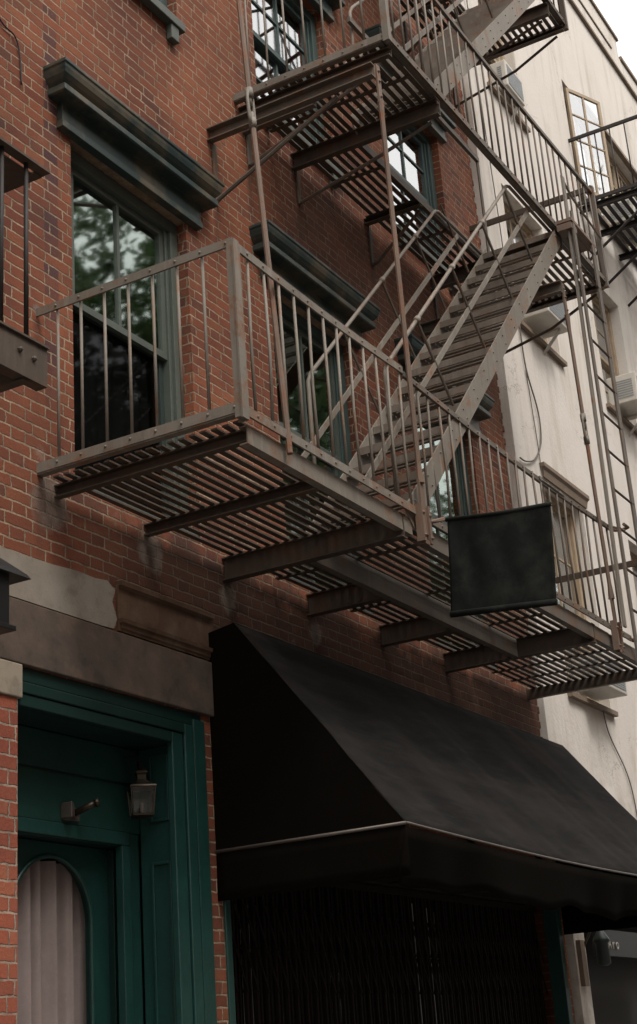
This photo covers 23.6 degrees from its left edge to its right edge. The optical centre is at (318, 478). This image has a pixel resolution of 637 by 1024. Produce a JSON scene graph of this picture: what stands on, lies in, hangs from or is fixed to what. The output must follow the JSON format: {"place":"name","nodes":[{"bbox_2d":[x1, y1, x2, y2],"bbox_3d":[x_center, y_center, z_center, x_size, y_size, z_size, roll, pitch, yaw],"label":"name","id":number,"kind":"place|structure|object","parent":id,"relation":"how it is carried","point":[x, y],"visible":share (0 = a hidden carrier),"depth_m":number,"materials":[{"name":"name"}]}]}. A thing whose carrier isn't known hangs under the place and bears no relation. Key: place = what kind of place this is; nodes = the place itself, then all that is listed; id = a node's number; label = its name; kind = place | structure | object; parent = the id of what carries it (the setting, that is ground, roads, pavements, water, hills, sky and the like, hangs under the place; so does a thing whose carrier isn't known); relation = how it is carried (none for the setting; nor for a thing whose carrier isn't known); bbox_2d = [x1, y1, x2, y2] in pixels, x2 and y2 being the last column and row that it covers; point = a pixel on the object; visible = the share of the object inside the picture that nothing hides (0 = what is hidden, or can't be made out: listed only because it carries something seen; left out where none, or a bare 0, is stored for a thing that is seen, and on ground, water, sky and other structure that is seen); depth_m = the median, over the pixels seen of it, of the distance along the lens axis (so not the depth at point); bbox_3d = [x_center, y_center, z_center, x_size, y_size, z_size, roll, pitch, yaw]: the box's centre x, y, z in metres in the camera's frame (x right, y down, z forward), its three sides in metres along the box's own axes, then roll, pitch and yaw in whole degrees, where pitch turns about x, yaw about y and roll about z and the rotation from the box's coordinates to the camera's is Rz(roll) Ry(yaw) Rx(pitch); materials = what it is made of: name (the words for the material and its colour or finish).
{"place":"outdoors","nodes":[
{"label":"outdoors","id":0,"kind":"place"},
{"bbox_2d":[593,0,636,78],"label":"sky","id":1,"kind":"structure","parent":0,"point":[621,15],"materials":[{"name":"white"}]},
{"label":"pavement","id":2,"kind":"structure","parent":0,"visible":0},
{"bbox_2d":[0,0,575,1023],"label":"brick building","id":3,"kind":"structure","parent":2,"relation":"on","point":[110,112],"depth_m":9.38,"materials":[{"name":"brick"}]},
{"bbox_2d":[0,19,21,84],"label":"cable","id":4,"kind":"object","parent":3,"relation":"attached to","point":[18,50],"visible":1,"depth_m":8.73,"materials":[{"name":"black paint"}]},
{"bbox_2d":[0,558,30,634],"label":"wall lantern","id":5,"kind":"object","parent":3,"relation":"attached to","point":[10,574],"depth_m":6.84,"materials":[{"name":"black paint"}]},
{"bbox_2d":[0,137,49,392],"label":"fire escape","id":6,"kind":"object","parent":3,"relation":"attached to","point":[23,358],"visible":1,"depth_m":6.43,"materials":[{"name":"brown metal"}]},
{"bbox_2d":[17,838,109,1023],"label":"door","id":7,"kind":"structure","parent":3,"relation":"in","point":[63,977],"depth_m":7.96,"materials":[{"name":"teal paint"}]},
{"bbox_2d":[61,798,100,821],"bbox_3d":[-1.229,1.713,7.924,0.156,0.107,0.158,-15,-24,26],"label":"wall bracket","id":8,"kind":"object","parent":3,"relation":"attached to","point":[70,811],"depth_m":7.93,"materials":[{"name":"grey metal"}]},
{"bbox_2d":[71,150,197,535],"bbox_3d":[-1.215,-0.801,9.197,0.262,2.192,1.192,-15,-24,26],"label":"window","id":9,"kind":"structure","parent":3,"relation":"in","point":[164,231],"depth_m":9.30,"materials":[{"name":"grey paint"}]},
{"bbox_2d":[123,756,156,818],"bbox_3d":[-0.978,1.685,8.368,0.157,0.355,0.157,2,-22,-15],"label":"wall lantern","id":10,"kind":"object","parent":3,"relation":"attached to","point":[142,783],"depth_m":8.32,"materials":[{"name":"grey metal"}]},
{"bbox_2d":[159,0,166,6],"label":"window","id":11,"kind":"structure","parent":3,"relation":"in","point":[164,2],"depth_m":10.66,"materials":[{"name":"teal paint"}]},
{"bbox_2d":[251,0,324,142],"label":"window","id":12,"kind":"structure","parent":3,"relation":"in","point":[292,11],"depth_m":12.59,"materials":[{"name":"teal paint"}]},
{"bbox_2d":[275,298,372,613],"bbox_3d":[-0.051,-0.179,11.027,0.170,2.192,1.192,-15,-24,26],"label":"window","id":13,"kind":"structure","parent":3,"relation":"in","point":[287,313],"depth_m":11.51,"materials":[{"name":"teal paint"}]},
{"bbox_2d":[36,0,636,699],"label":"fire escape","id":14,"kind":"object","parent":3,"relation":"attached to","point":[420,86],"visible":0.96,"depth_m":10.67,"materials":[{"name":"brown metal"}]},
{"bbox_2d":[431,502,557,617],"bbox_3d":[1.329,0.639,9.362,0.782,0.703,1.461,-15,-24,26],"label":"banner","id":15,"kind":"object","parent":14,"relation":"attached to","point":[501,561],"visible":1,"depth_m":8.81,"materials":[{"name":"black cloth"},{"name":"iron"}]},
{"bbox_2d":[387,110,442,255],"bbox_3d":[0.828,-2.746,14.114,0.170,1.552,1.192,-15,-24,26],"label":"window","id":16,"kind":"structure","parent":3,"relation":"in","point":[411,160],"depth_m":14.45,"materials":[{"name":"teal paint"}]},
{"bbox_2d":[208,623,636,934],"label":"awning","id":17,"kind":"object","parent":3,"relation":"attached to","point":[287,767],"visible":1,"depth_m":8.88,"materials":[{"name":"black fabric"}]},
{"bbox_2d":[416,409,496,668],"bbox_3d":[1.070,0.453,12.873,0.170,2.192,1.192,-15,-24,26],"label":"window","id":18,"kind":"structure","parent":3,"relation":"in","point":[463,505],"depth_m":13.46,"materials":[{"name":"teal paint"}]},
{"bbox_2d":[452,0,636,1023],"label":"white building","id":19,"kind":"structure","parent":2,"relation":"on","point":[578,77],"depth_m":16.50,"materials":[{"name":"paint"}]},
{"bbox_2d":[466,0,502,246],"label":"cable","id":20,"kind":"object","parent":19,"relation":"attached to","point":[490,167],"visible":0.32,"depth_m":15.83,"materials":[{"name":"black rubber"}]},
{"bbox_2d":[478,0,504,80],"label":"window","id":21,"kind":"structure","parent":19,"relation":"in","point":[483,1],"depth_m":17.75,"materials":[{"name":"beige paint"}]},
{"bbox_2d":[490,59,524,123],"bbox_3d":[2.115,-4.271,16.996,0.206,0.605,0.505,-15,-24,26],"label":"air conditioner","id":22,"kind":"object","parent":19,"relation":"attached to","point":[512,82],"visible":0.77,"depth_m":16.90,"materials":[{"name":"white plastic"}]},
{"bbox_2d":[503,201,547,343],"bbox_3d":[2.129,-2.162,16.397,0.100,1.658,1.146,-15,-24,26],"label":"window","id":23,"kind":"structure","parent":19,"relation":"in","point":[511,224],"depth_m":16.72,"materials":[{"name":"beige paint"}]},
{"bbox_2d":[519,326,541,461],"bbox_3d":[2.035,-0.849,15.084,0.014,1.619,0.699,-15,-24,26],"label":"cable","id":24,"kind":"object","parent":19,"relation":"attached to","point":[534,400],"visible":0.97,"depth_m":15.31,"materials":[{"name":"black rubber"}]},
{"bbox_2d":[525,370,545,502],"bbox_3d":[2.166,-0.179,14.991,0.009,1.950,0.082,-15,-24,26],"label":"cable","id":25,"kind":"object","parent":19,"relation":"attached to","point":[536,433],"visible":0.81,"depth_m":15.12,"materials":[{"name":"black rubber"}]},
{"bbox_2d":[523,284,567,355],"bbox_3d":[2.366,-1.643,15.944,0.326,0.627,0.605,-15,-24,26],"label":"air conditioner","id":26,"kind":"object","parent":19,"relation":"attached to","point":[540,321],"visible":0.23,"depth_m":15.89,"materials":[{"name":"white metal"}]},
{"bbox_2d":[543,490,597,702],"bbox_3d":[2.394,1.184,15.122,0.100,2.158,1.136,-15,-24,26],"label":"window","id":27,"kind":"structure","parent":19,"relation":"in","point":[574,556],"depth_m":15.55,"materials":[{"name":"beige paint"}]},
{"bbox_2d":[584,931,610,965],"bbox_3d":[2.347,3.962,12.896,0.250,0.310,0.150,-15,-24,26],"label":"wall lamp","id":28,"kind":"object","parent":19,"relation":"attached to","point":[601,940],"visible":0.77,"depth_m":12.83,"materials":[{"name":"black metal"}]},
{"bbox_2d":[571,652,626,700],"bbox_3d":[2.712,1.904,14.716,0.326,0.340,0.605,-15,-24,26],"label":"air conditioner","id":29,"kind":"object","parent":19,"relation":"attached to","point":[608,692],"visible":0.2,"depth_m":14.60,"materials":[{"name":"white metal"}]},
{"bbox_2d":[564,87,636,249],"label":"casement window","id":30,"kind":"structure","parent":19,"relation":"in","point":[576,124],"depth_m":19.86,"materials":[{"name":"beige paint"}]},
{"bbox_2d":[568,115,636,306],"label":"fire escape","id":31,"kind":"object","parent":19,"relation":"attached to","point":[615,229],"visible":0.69,"depth_m":18.81,"materials":[{"name":"black metal"}]},
{"bbox_2d":[591,293,618,402],"bbox_3d":[3.419,-1.475,18.542,0.100,1.748,1.096,-15,-24,26],"label":"window","id":32,"kind":"structure","parent":19,"relation":"in","point":[595,301],"depth_m":18.87,"materials":[{"name":"beige paint"}]},
{"bbox_2d":[591,930,636,958],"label":"shop sign","id":33,"kind":"object","parent":19,"relation":"attached to","point":[621,944],"visible":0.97,"depth_m":13.56,"materials":[{"name":"grey metal"}]},
{"bbox_2d":[603,197,636,250],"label":"air conditioner","id":34,"kind":"object","parent":19,"relation":"attached to","point":[628,201],"visible":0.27,"depth_m":19.82,"materials":[{"name":"white plastic"}]},
{"bbox_2d":[603,711,636,815],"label":"cable","id":35,"kind":"object","parent":19,"relation":"attached to","point":[622,763],"visible":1,"depth_m":15.00,"materials":[{"name":"black rubber"}]},
{"bbox_2d":[606,371,636,436],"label":"air conditioner","id":36,"kind":"object","parent":19,"relation":"attached to","point":[626,383],"visible":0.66,"depth_m":17.95,"materials":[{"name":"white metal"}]},
{"bbox_2d":[630,551,636,595],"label":"window","id":37,"kind":"structure","parent":19,"relation":"in","point":[633,557],"depth_m":17.57,"materials":[{"name":"beige paint"}]}
]}

